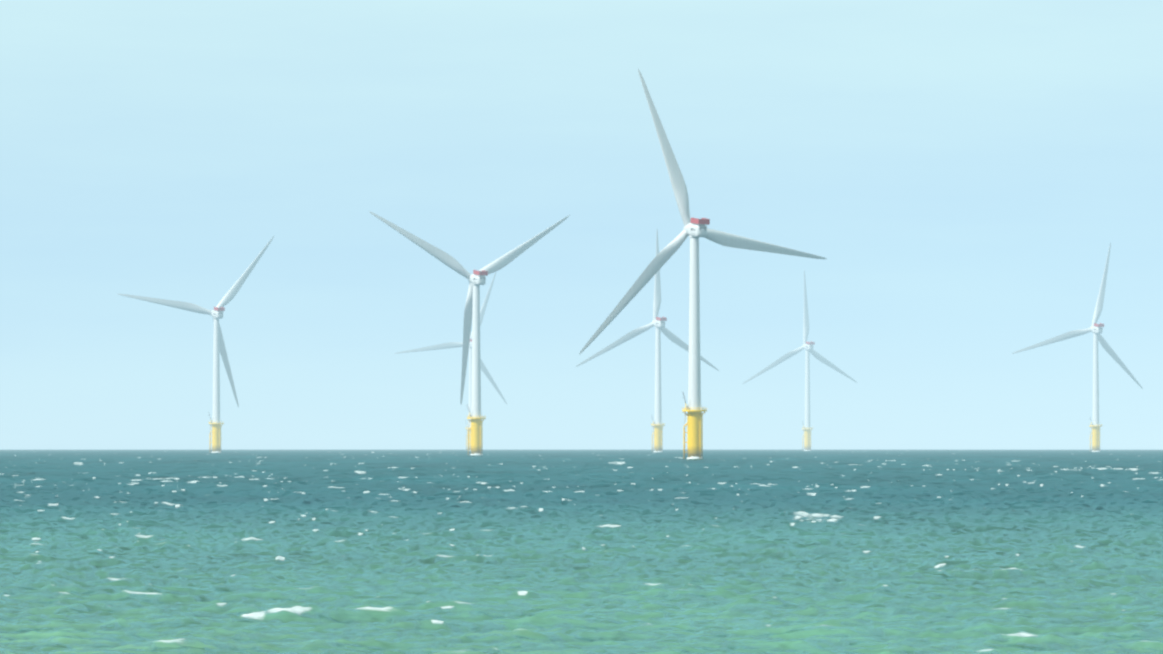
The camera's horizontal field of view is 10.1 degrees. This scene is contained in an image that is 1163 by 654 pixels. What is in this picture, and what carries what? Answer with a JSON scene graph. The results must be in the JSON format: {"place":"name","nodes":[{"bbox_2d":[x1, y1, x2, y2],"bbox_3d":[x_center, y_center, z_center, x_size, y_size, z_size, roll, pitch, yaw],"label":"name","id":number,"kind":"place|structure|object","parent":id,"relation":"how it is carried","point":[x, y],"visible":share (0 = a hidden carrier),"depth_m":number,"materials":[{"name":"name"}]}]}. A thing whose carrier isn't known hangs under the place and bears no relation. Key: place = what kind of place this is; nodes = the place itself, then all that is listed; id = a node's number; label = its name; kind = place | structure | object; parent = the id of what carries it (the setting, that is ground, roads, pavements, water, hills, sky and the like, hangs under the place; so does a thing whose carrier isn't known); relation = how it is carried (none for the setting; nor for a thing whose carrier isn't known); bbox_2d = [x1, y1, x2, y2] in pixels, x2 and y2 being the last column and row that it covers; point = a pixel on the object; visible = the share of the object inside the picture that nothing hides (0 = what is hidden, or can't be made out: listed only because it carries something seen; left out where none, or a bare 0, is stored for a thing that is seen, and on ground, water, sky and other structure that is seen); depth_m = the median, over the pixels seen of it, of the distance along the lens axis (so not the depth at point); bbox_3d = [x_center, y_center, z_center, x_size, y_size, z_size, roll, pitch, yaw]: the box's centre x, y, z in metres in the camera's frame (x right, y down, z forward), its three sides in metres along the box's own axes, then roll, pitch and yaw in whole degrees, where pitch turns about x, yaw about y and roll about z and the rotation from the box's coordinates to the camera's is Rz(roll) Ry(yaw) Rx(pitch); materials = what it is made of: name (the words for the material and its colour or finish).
{"place":"outdoors","nodes":[
{"label":"outdoors","id":0,"kind":"place"},
{"bbox_2d":[0,449,1162,653],"bbox_3d":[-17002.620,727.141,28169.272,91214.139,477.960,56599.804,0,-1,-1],"label":"sea","id":1,"kind":"structure","parent":0,"point":[577,551],"depth_m":468.12,"materials":[{"name":"liquid"}]},
{"bbox_2d":[118,236,273,452],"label":"turbine","id":2,"kind":"object","parent":1,"relation":"in","point":[216,314],"visible":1,"depth_m":4951.50,"materials":[{"name":"metal"}]},
{"bbox_2d":[394,272,506,450],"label":"turbine","id":3,"kind":"object","parent":1,"relation":"on","point":[448,345],"visible":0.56,"depth_m":6449.12,"materials":[{"name":"metal"}]},
{"bbox_2d":[369,211,569,454],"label":"turbine","id":4,"kind":"object","parent":1,"relation":"in","point":[476,279],"visible":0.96,"depth_m":3905.78,"materials":[{"name":"metal"}]},
{"bbox_2d":[576,230,718,451],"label":"turbine","id":5,"kind":"object","parent":1,"relation":"in","point":[657,322],"visible":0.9,"depth_m":5343.86,"materials":[{"name":"metal"}]},
{"bbox_2d":[579,69,826,458],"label":"turbine","id":6,"kind":"object","parent":1,"relation":"in","point":[695,229],"visible":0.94,"depth_m":2997.32,"materials":[{"name":"metal"}]},
{"bbox_2d":[743,271,857,450],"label":"turbine","id":7,"kind":"object","parent":1,"relation":"in","point":[808,348],"visible":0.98,"depth_m":6609.51,"materials":[{"name":"metal"}]},
{"bbox_2d":[1012,242,1142,451],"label":"turbine","id":8,"kind":"object","parent":1,"relation":"in","point":[1096,329],"visible":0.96,"depth_m":5623.88,"materials":[{"name":"metal"}]},
{"bbox_2d":[0,0,1162,449],"label":"sky","id":9,"kind":"structure","parent":0,"point":[965,174],"materials":[{"name":"blue"}]}
]}

